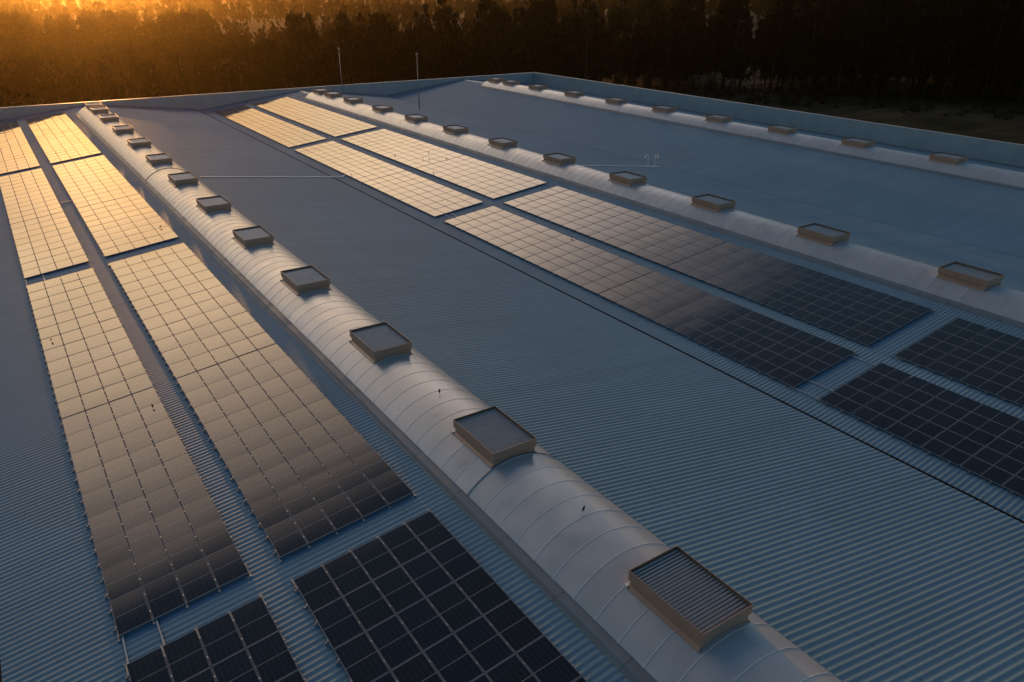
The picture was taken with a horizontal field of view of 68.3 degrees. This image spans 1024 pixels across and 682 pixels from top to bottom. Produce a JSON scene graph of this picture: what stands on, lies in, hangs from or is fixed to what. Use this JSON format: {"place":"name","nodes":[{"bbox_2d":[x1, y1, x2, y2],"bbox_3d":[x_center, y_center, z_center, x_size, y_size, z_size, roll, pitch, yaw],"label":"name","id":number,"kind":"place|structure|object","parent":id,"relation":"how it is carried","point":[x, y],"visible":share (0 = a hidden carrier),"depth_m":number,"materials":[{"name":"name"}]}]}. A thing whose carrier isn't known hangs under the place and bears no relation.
{"place":"outdoors","nodes":[
{"label":"outdoors","id":0,"kind":"place"},
{"bbox_2d":[0,72,1023,681],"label":"warehouse","id":1,"kind":"structure","parent":0,"point":[842,546],"depth_m":37.93,"materials":[{"name":"paint"}]},
{"bbox_2d":[0,121,39,173],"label":"solar array","id":2,"kind":"object","parent":1,"relation":"on","point":[17,147],"visible":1,"depth_m":93.12,"materials":[{"name":"black glass"}]},
{"bbox_2d":[0,168,88,278],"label":"solar array","id":3,"kind":"object","parent":1,"relation":"on","point":[41,207],"visible":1,"depth_m":64.13,"materials":[{"name":"black glass"}]},
{"bbox_2d":[25,112,100,162],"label":"solar array","id":4,"kind":"object","parent":1,"relation":"on","point":[61,130],"visible":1,"depth_m":97.36,"materials":[{"name":"black glass"}]},
{"bbox_2d":[52,155,177,256],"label":"solar array","id":5,"kind":"object","parent":1,"relation":"on","point":[117,210],"visible":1,"depth_m":66.95,"materials":[{"name":"black glass"}]},
{"bbox_2d":[25,268,251,642],"bbox_3d":[-21.324,2.134,39.090,4.380,0.658,37.737,-16,30,-31],"label":"solar array","id":6,"kind":"object","parent":1,"relation":"on","point":[126,595],"visible":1,"depth_m":31.97,"materials":[{"name":"black glass"}]},
{"bbox_2d":[124,595,305,681],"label":"solar array","id":7,"kind":"object","parent":1,"relation":"on","point":[230,659],"visible":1,"depth_m":23.05,"materials":[{"name":"black glass"}]},
{"bbox_2d":[108,242,415,562],"bbox_3d":[-16.488,0.137,41.766,5.440,0.788,37.737,-16,30,-31],"label":"solar array","id":8,"kind":"object","parent":1,"relation":"on","point":[285,536],"visible":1,"depth_m":35.04,"materials":[{"name":"black glass"}]},
{"bbox_2d":[213,105,326,146],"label":"solar array","id":9,"kind":"object","parent":1,"relation":"on","point":[287,134],"visible":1,"depth_m":111.43,"materials":[{"name":"black glass"}]},
{"bbox_2d":[200,174,345,176],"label":"conduit","id":10,"kind":"object","parent":1,"relation":"on","point":[273,176],"visible":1,"depth_m":80.41,"materials":[{"name":"grey metal"}]},
{"bbox_2d":[252,97,376,136],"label":"solar array","id":11,"kind":"object","parent":1,"relation":"on","point":[331,123],"visible":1,"depth_m":114.64,"materials":[{"name":"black glass"}]},
{"bbox_2d":[295,141,482,216],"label":"solar array","id":12,"kind":"object","parent":1,"relation":"on","point":[428,196],"visible":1,"depth_m":80.99,"materials":[{"name":"black glass"}]},
{"bbox_2d":[290,510,586,681],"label":"solar array","id":13,"kind":"object","parent":1,"relation":"on","point":[494,655],"visible":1,"depth_m":23.62,"materials":[{"name":"black glass"}]},
{"bbox_2d":[342,129,546,198],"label":"solar array","id":14,"kind":"object","parent":1,"relation":"on","point":[492,181],"visible":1,"depth_m":84.31,"materials":[{"name":"black glass"}]},
{"bbox_2d":[74,107,842,681],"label":"barrel vault rooflight","id":15,"kind":"object","parent":1,"relation":"on","point":[552,541],"visible":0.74,"depth_m":27.92,"materials":[{"name":"white"}]},
{"bbox_2d":[99,114,119,122],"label":"roof vent","id":16,"kind":"object","parent":15,"relation":"on","point":[108,117],"visible":1,"depth_m":101.41,"materials":[{"name":"grey metal"}]},
{"bbox_2d":[112,125,133,134],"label":"roof vent","id":17,"kind":"object","parent":15,"relation":"on","point":[119,129],"visible":1,"depth_m":93.33,"materials":[{"name":"grey metal"}]},
{"bbox_2d":[127,137,150,148],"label":"roof vent","id":18,"kind":"object","parent":15,"relation":"on","point":[138,142],"visible":1,"depth_m":85.41,"materials":[{"name":"grey metal"}]},
{"bbox_2d":[145,153,172,166],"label":"roof vent","id":19,"kind":"object","parent":15,"relation":"on","point":[156,159],"visible":1,"depth_m":77.41,"materials":[{"name":"grey metal"}]},
{"bbox_2d":[168,172,197,186],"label":"roof vent","id":20,"kind":"object","parent":15,"relation":"on","point":[178,179],"visible":1,"depth_m":69.47,"materials":[{"name":"grey metal"}]},
{"bbox_2d":[196,195,231,214],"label":"roof vent","id":21,"kind":"object","parent":15,"relation":"on","point":[206,205],"visible":1,"depth_m":61.51,"materials":[{"name":"grey metal"}]},
{"bbox_2d":[232,225,273,248],"bbox_3d":[-18.547,-7.425,54.083,2.160,0.728,3.100,-16,29,-30],"label":"roof vent","id":22,"kind":"object","parent":15,"relation":"on","point":[246,237],"visible":1,"depth_m":53.60,"materials":[{"name":"grey metal"}]},
{"bbox_2d":[280,265,331,295],"bbox_3d":[-12.651,-3.708,46.202,2.160,0.728,3.100,-16,29,-30],"label":"roof vent","id":23,"kind":"object","parent":15,"relation":"on","point":[298,281],"visible":1,"depth_m":45.79,"materials":[{"name":"grey metal"}]},
{"bbox_2d":[348,322,412,363],"bbox_3d":[-6.667,0.064,38.204,2.160,0.728,3.100,-16,29,-30],"label":"roof vent","id":24,"kind":"object","parent":15,"relation":"on","point":[374,343],"visible":1,"depth_m":37.82,"materials":[{"name":"grey metal"}]},
{"bbox_2d":[451,406,536,467],"bbox_3d":[-0.738,3.801,30.280,2.160,0.728,3.100,-16,29,-30],"label":"roof vent","id":25,"kind":"object","parent":15,"relation":"on","point":[492,436],"visible":1,"depth_m":29.96,"materials":[{"name":"grey metal"}]},
{"bbox_2d":[624,546,752,651],"bbox_3d":[5.186,7.536,22.362,2.160,0.728,3.100,-16,29,-30],"label":"roof vent","id":26,"kind":"object","parent":15,"relation":"on","point":[694,604],"visible":1,"depth_m":22.09,"materials":[{"name":"grey metal"}]},
{"bbox_2d":[443,206,857,390],"bbox_3d":[6.542,-5.028,55.171,5.440,0.778,37.767,-16,30,-31],"label":"solar array","id":27,"kind":"object","parent":1,"relation":"on","point":[786,354],"visible":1,"depth_m":49.92,"materials":[{"name":"black glass"}]},
{"bbox_2d":[300,91,1023,329],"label":"barrel vault rooflight","id":28,"kind":"object","parent":1,"relation":"on","point":[1001,303],"visible":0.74,"depth_m":58.72,"materials":[{"name":"white"}]},
{"bbox_2d":[372,105,392,112],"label":"roof vent","id":29,"kind":"object","parent":28,"relation":"on","point":[379,108],"visible":0.99,"depth_m":110.51,"materials":[{"name":"grey metal"}]},
{"bbox_2d":[404,114,427,122],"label":"roof vent","id":30,"kind":"object","parent":28,"relation":"on","point":[413,118],"visible":0.99,"depth_m":102.47,"materials":[{"name":"grey metal"}]},
{"bbox_2d":[442,124,468,134],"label":"roof vent","id":31,"kind":"object","parent":28,"relation":"on","point":[453,129],"visible":1,"depth_m":94.56,"materials":[{"name":"grey metal"}]},
{"bbox_2d":[488,137,516,148],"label":"roof vent","id":32,"kind":"object","parent":28,"relation":"on","point":[501,142],"visible":1,"depth_m":86.64,"materials":[{"name":"grey metal"}]},
{"bbox_2d":[542,152,575,165],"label":"roof vent","id":33,"kind":"object","parent":28,"relation":"on","point":[558,158],"visible":0.99,"depth_m":78.64,"materials":[{"name":"grey metal"}]},
{"bbox_2d":[608,171,646,186],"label":"roof vent","id":34,"kind":"object","parent":28,"relation":"on","point":[627,178],"visible":1,"depth_m":70.61,"materials":[{"name":"grey metal"}]},
{"bbox_2d":[690,194,735,211],"bbox_3d":[16.817,-11.546,63.189,2.160,0.728,3.100,-16,29,-30],"label":"roof vent","id":35,"kind":"object","parent":28,"relation":"on","point":[711,202],"visible":1,"depth_m":62.75,"materials":[{"name":"grey metal"}]},
{"bbox_2d":[795,223,850,245],"bbox_3d":[22.748,-7.806,55.261,2.160,0.728,3.100,-16,30,-31],"label":"roof vent","id":36,"kind":"object","parent":28,"relation":"on","point":[822,234],"visible":1,"depth_m":54.87,"materials":[{"name":"grey metal"}]},
{"bbox_2d":[935,261,1003,290],"bbox_3d":[28.668,-4.075,47.350,2.160,0.728,3.100,-16,30,-31],"label":"roof vent","id":37,"kind":"object","parent":28,"relation":"on","point":[974,277],"visible":0.99,"depth_m":47.02,"materials":[{"name":"grey metal"}]},
{"bbox_2d":[502,186,933,347],"bbox_3d":[12.307,-7.407,58.362,6.500,0.904,37.767,-16,30,-31],"label":"solar array","id":38,"kind":"object","parent":1,"relation":"on","point":[859,313],"visible":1,"depth_m":53.36,"materials":[{"name":"black glass"}]},
{"bbox_2d":[464,79,1023,190],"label":"barrel vault rooflight","id":39,"kind":"object","parent":1,"relation":"on","point":[1005,178],"visible":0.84,"depth_m":92.46,"materials":[{"name":"white"}]},
{"bbox_2d":[651,105,675,112],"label":"roof vent","id":40,"kind":"object","parent":39,"relation":"on","point":[662,108],"visible":0.99,"depth_m":111.43,"materials":[{"name":"grey metal"}]},
{"bbox_2d":[704,114,731,122],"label":"roof vent","id":41,"kind":"object","parent":39,"relation":"on","point":[717,118],"visible":0.99,"depth_m":103.48,"materials":[{"name":"grey metal"}]},
{"bbox_2d":[766,125,797,134],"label":"roof vent","id":42,"kind":"object","parent":39,"relation":"on","point":[782,129],"visible":0.99,"depth_m":95.55,"materials":[{"name":"grey metal"}]},
{"bbox_2d":[840,137,874,147],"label":"roof vent","id":43,"kind":"object","parent":39,"relation":"on","point":[856,142],"visible":0.99,"depth_m":87.63,"materials":[{"name":"grey metal"}]},
{"bbox_2d":[927,152,967,164],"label":"roof vent","id":44,"kind":"object","parent":39,"relation":"on","point":[948,158],"visible":1,"depth_m":79.81,"materials":[{"name":"grey metal"}]},
{"bbox_2d":[816,363,1023,496],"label":"solar array","id":45,"kind":"object","parent":1,"relation":"on","point":[918,412],"visible":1,"depth_m":36.25,"materials":[{"name":"black glass"}]},
{"bbox_2d":[890,318,1023,408],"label":"solar array","id":46,"kind":"object","parent":1,"relation":"on","point":[990,361],"visible":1,"depth_m":40.88,"materials":[{"name":"black glass"}]},
{"bbox_2d":[0,0,1023,144],"bbox_3d":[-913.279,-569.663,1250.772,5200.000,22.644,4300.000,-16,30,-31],"label":"ground","id":47,"kind":"structure","parent":0,"point":[977,122],"depth_m":208.28,"materials":[{"name":"green plant"}]},
{"bbox_2d":[0,69,11,106],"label":"pine tree","id":48,"kind":"object","parent":47,"relation":"on","point":[4,89],"visible":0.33,"depth_m":148.82,"materials":[{"name":"green plant"}]},
{"bbox_2d":[6,69,34,106],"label":"eucalyptus tree","id":49,"kind":"object","parent":47,"relation":"on","point":[20,96],"visible":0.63,"depth_m":143.91,"materials":[{"name":"green plant"}]},
{"bbox_2d":[14,57,48,105],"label":"eucalyptus tree","id":50,"kind":"object","parent":47,"relation":"on","point":[25,66],"visible":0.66,"depth_m":153.17,"materials":[{"name":"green plant"}]},
{"bbox_2d":[26,52,54,103],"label":"eucalyptus tree","id":51,"kind":"object","parent":47,"relation":"on","point":[44,78],"visible":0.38,"depth_m":158.04,"materials":[{"name":"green plant"}]},
{"bbox_2d":[49,70,70,103],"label":"pine tree","id":52,"kind":"object","parent":47,"relation":"on","point":[55,88],"visible":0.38,"depth_m":149.62,"materials":[{"name":"green plant"}]},
{"bbox_2d":[49,64,71,103],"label":"pine tree","id":53,"kind":"object","parent":47,"relation":"on","point":[60,81],"visible":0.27,"depth_m":153.77,"materials":[{"name":"green plant"}]},
{"bbox_2d":[64,66,98,102],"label":"eucalyptus tree","id":54,"kind":"object","parent":47,"relation":"on","point":[84,92],"visible":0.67,"depth_m":150.87,"materials":[{"name":"green plant"}]},
{"bbox_2d":[82,62,100,100],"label":"pine tree","id":55,"kind":"object","parent":47,"relation":"on","point":[89,78],"visible":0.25,"depth_m":157.53,"materials":[{"name":"green plant"}]},
{"bbox_2d":[95,62,117,99],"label":"eucalyptus tree","id":56,"kind":"object","parent":47,"relation":"on","point":[107,91],"visible":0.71,"depth_m":154.81,"materials":[{"name":"green plant"}]},
{"bbox_2d":[117,71,137,99],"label":"pine tree","id":57,"kind":"object","parent":47,"relation":"on","point":[127,87],"visible":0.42,"depth_m":156.66,"materials":[{"name":"green plant"}]},
{"bbox_2d":[115,60,143,97],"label":"eucalyptus tree","id":58,"kind":"object","parent":47,"relation":"on","point":[128,69],"visible":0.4,"depth_m":160.56,"materials":[{"name":"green plant"}]},
{"bbox_2d":[125,50,146,97],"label":"eucalyptus tree","id":59,"kind":"object","parent":47,"relation":"on","point":[134,60],"visible":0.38,"depth_m":164.16,"materials":[{"name":"green plant"}]},
{"bbox_2d":[137,58,168,97],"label":"eucalyptus tree","id":60,"kind":"object","parent":47,"relation":"on","point":[152,82],"visible":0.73,"depth_m":159.07,"materials":[{"name":"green plant"}]},
{"bbox_2d":[174,68,186,95],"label":"pine tree","id":61,"kind":"object","parent":47,"relation":"on","point":[180,84],"visible":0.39,"depth_m":161.65,"materials":[{"name":"green plant"}]},
{"bbox_2d":[171,57,191,94],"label":"pine tree","id":62,"kind":"object","parent":47,"relation":"on","point":[184,79],"visible":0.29,"depth_m":164.65,"materials":[{"name":"green plant"}]},
{"bbox_2d":[189,58,212,93],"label":"eucalyptus tree","id":63,"kind":"object","parent":47,"relation":"on","point":[202,83],"visible":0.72,"depth_m":161.86,"materials":[{"name":"green plant"}]},
{"bbox_2d":[211,57,225,92],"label":"pine tree","id":64,"kind":"object","parent":47,"relation":"on","point":[215,80],"visible":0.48,"depth_m":166.28,"materials":[{"name":"green plant"}]},
{"bbox_2d":[219,48,237,91],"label":"pine tree","id":65,"kind":"object","parent":47,"relation":"on","point":[230,77],"visible":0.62,"depth_m":170.10,"materials":[{"name":"green plant"}]},
{"bbox_2d":[232,58,251,91],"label":"pine tree","id":66,"kind":"object","parent":47,"relation":"on","point":[240,75],"visible":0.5,"depth_m":168.45,"materials":[{"name":"green plant"}]},
{"bbox_2d":[241,51,255,90],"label":"pine tree","id":67,"kind":"object","parent":47,"relation":"on","point":[249,78],"visible":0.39,"depth_m":172.25,"materials":[{"name":"green plant"}]},
{"bbox_2d":[258,53,280,89],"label":"pine tree","id":68,"kind":"object","parent":47,"relation":"on","point":[269,73],"visible":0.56,"depth_m":169.82,"materials":[{"name":"green plant"}]},
{"bbox_2d":[271,46,296,88],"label":"eucalyptus tree","id":69,"kind":"object","parent":47,"relation":"on","point":[285,71],"visible":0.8,"depth_m":174.25,"materials":[{"name":"green plant"}]},
{"bbox_2d":[282,9,312,86],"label":"eucalyptus tree","id":70,"kind":"object","parent":47,"relation":"on","point":[290,45],"visible":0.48,"depth_m":176.66,"materials":[{"name":"green plant"}]},
{"bbox_2d":[294,13,321,87],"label":"pine tree","id":71,"kind":"object","parent":47,"relation":"on","point":[306,73],"visible":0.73,"depth_m":172.40,"materials":[{"name":"green plant"}]},
{"bbox_2d":[302,12,331,86],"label":"pine tree","id":72,"kind":"object","parent":47,"relation":"on","point":[312,34],"visible":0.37,"depth_m":181.40,"materials":[{"name":"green plant"}]},
{"bbox_2d":[311,44,328,85],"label":"pine tree","id":73,"kind":"object","parent":47,"relation":"on","point":[318,59],"visible":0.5,"depth_m":177.70,"materials":[{"name":"green plant"}]},
{"bbox_2d":[328,9,359,84],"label":"eucalyptus tree","id":74,"kind":"object","parent":47,"relation":"on","point":[349,60],"visible":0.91,"depth_m":176.99,"materials":[{"name":"green plant"}]},
{"bbox_2d":[345,38,370,83],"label":"eucalyptus tree","id":75,"kind":"object","parent":47,"relation":"on","point":[362,68],"visible":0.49,"depth_m":181.21,"materials":[{"name":"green plant"}]},
{"bbox_2d":[361,20,384,82],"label":"eucalyptus tree","id":76,"kind":"object","parent":47,"relation":"on","point":[376,65],"visible":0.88,"depth_m":183.96,"materials":[{"name":"green plant"}]},
{"bbox_2d":[360,9,390,81],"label":"eucalyptus tree","id":77,"kind":"object","parent":47,"relation":"on","point":[380,20],"visible":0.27,"depth_m":189.92,"materials":[{"name":"green plant"}]},
{"bbox_2d":[0,0,773,31],"bbox_3d":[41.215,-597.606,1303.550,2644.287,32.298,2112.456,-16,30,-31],"label":"distant woods","id":78,"kind":"object","parent":47,"relation":"on","point":[405,9],"visible":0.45,"depth_m":602.35,"materials":[{"name":"plant"}]},
{"bbox_2d":[378,29,401,81],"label":"eucalyptus tree","id":79,"kind":"object","parent":47,"relation":"on","point":[391,68],"visible":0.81,"depth_m":187.32,"materials":[{"name":"green plant"}]},
{"bbox_2d":[392,42,402,80],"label":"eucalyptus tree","id":80,"kind":"object","parent":47,"relation":"on","point":[398,55],"visible":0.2,"depth_m":197.03,"materials":[{"name":"green plant"}]},
{"bbox_2d":[399,41,415,80],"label":"eucalyptus tree","id":81,"kind":"object","parent":47,"relation":"on","point":[406,73],"visible":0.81,"depth_m":192.49,"materials":[{"name":"green plant"}]},
{"bbox_2d":[410,11,430,79],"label":"pine tree","id":82,"kind":"object","parent":47,"relation":"on","point":[417,33],"visible":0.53,"depth_m":198.35,"materials":[{"name":"green plant"}]},
{"bbox_2d":[414,3,445,79],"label":"pine tree","id":83,"kind":"object","parent":47,"relation":"on","point":[425,71],"visible":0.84,"depth_m":190.53,"materials":[{"name":"green plant"}]},
{"bbox_2d":[433,0,458,77],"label":"pine tree","id":84,"kind":"object","parent":47,"relation":"on","point":[444,29],"visible":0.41,"depth_m":204.71,"materials":[{"name":"green plant"}]},
{"bbox_2d":[439,37,458,77],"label":"eucalyptus tree","id":85,"kind":"object","parent":47,"relation":"on","point":[447,48],"visible":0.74,"depth_m":202.68,"materials":[{"name":"green plant"}]},
{"bbox_2d":[449,10,468,66],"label":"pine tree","id":86,"kind":"object","parent":47,"relation":"on","point":[454,16],"visible":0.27,"depth_m":210.26,"materials":[{"name":"green plant"}]},
{"bbox_2d":[449,26,470,77],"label":"pine tree","id":87,"kind":"object","parent":47,"relation":"on","point":[460,56],"visible":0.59,"depth_m":197.83,"materials":[{"name":"green plant"}]},
{"bbox_2d":[462,34,479,76],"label":"pine tree","id":88,"kind":"object","parent":47,"relation":"on","point":[470,51],"visible":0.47,"depth_m":202.88,"materials":[{"name":"green plant"}]},
{"bbox_2d":[465,3,490,75],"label":"pine tree","id":89,"kind":"object","parent":47,"relation":"on","point":[477,30],"visible":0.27,"depth_m":205.03,"materials":[{"name":"green plant"}]},
{"bbox_2d":[471,0,507,74],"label":"eucalyptus tree","id":90,"kind":"object","parent":47,"relation":"on","point":[492,52],"visible":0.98,"depth_m":199.64,"materials":[{"name":"green plant"}]},
{"bbox_2d":[0,0,1023,100],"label":"forest","id":91,"kind":"object","parent":47,"relation":"on","point":[110,39],"visible":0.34,"depth_m":243.77,"materials":[{"name":"plant"}]},
{"bbox_2d":[503,8,528,73],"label":"pine tree","id":92,"kind":"object","parent":47,"relation":"on","point":[514,46],"visible":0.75,"depth_m":207.56,"materials":[{"name":"green plant"}]},
{"bbox_2d":[524,0,545,69],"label":"eucalyptus tree","id":93,"kind":"object","parent":47,"relation":"on","point":[534,13],"visible":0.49,"depth_m":215.77,"materials":[{"name":"green plant"}]},
{"bbox_2d":[568,0,583,78],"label":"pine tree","id":94,"kind":"object","parent":47,"relation":"on","point":[574,16],"visible":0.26,"depth_m":222.83,"materials":[{"name":"green plant"}]},
{"bbox_2d":[571,0,605,81],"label":"pine tree","id":95,"kind":"object","parent":47,"relation":"on","point":[587,63],"visible":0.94,"depth_m":217.85,"materials":[{"name":"green plant"}]},
{"bbox_2d":[577,0,603,78],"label":"pine tree","id":96,"kind":"object","parent":47,"relation":"on","point":[596,29],"visible":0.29,"depth_m":223.17,"materials":[{"name":"green plant"}]},
{"bbox_2d":[606,0,635,77],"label":"pine tree","id":97,"kind":"object","parent":47,"relation":"on","point":[625,44],"visible":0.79,"depth_m":230.08,"materials":[{"name":"green plant"}]},
{"bbox_2d":[628,19,649,86],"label":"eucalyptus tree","id":98,"kind":"object","parent":47,"relation":"on","point":[643,35],"visible":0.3,"depth_m":235.07,"materials":[{"name":"green plant"}]},
{"bbox_2d":[659,57,674,90],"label":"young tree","id":99,"kind":"object","parent":47,"relation":"on","point":[664,77],"visible":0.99,"depth_m":229.06,"materials":[{"name":"green plant"}]},
{"bbox_2d":[683,0,711,88],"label":"pine tree","id":100,"kind":"object","parent":47,"relation":"on","point":[700,15],"visible":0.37,"depth_m":230.36,"materials":[{"name":"green plant"}]},
{"bbox_2d":[704,14,721,83],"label":"eucalyptus tree","id":101,"kind":"object","parent":47,"relation":"on","point":[711,63],"visible":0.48,"depth_m":234.85,"materials":[{"name":"green plant"}]},
{"bbox_2d":[739,15,754,89],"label":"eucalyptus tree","id":102,"kind":"object","parent":47,"relation":"on","point":[751,25],"visible":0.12,"depth_m":230.36,"materials":[{"name":"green plant"}]},
{"bbox_2d":[748,15,767,90],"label":"eucalyptus tree","id":103,"kind":"object","parent":47,"relation":"on","point":[759,34],"visible":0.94,"depth_m":227.42,"materials":[{"name":"green plant"}]},
{"bbox_2d":[603,70,1023,120],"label":"undergrowth","id":104,"kind":"object","parent":47,"relation":"on","point":[957,99],"visible":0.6,"depth_m":219.18,"materials":[{"name":"green plant"}]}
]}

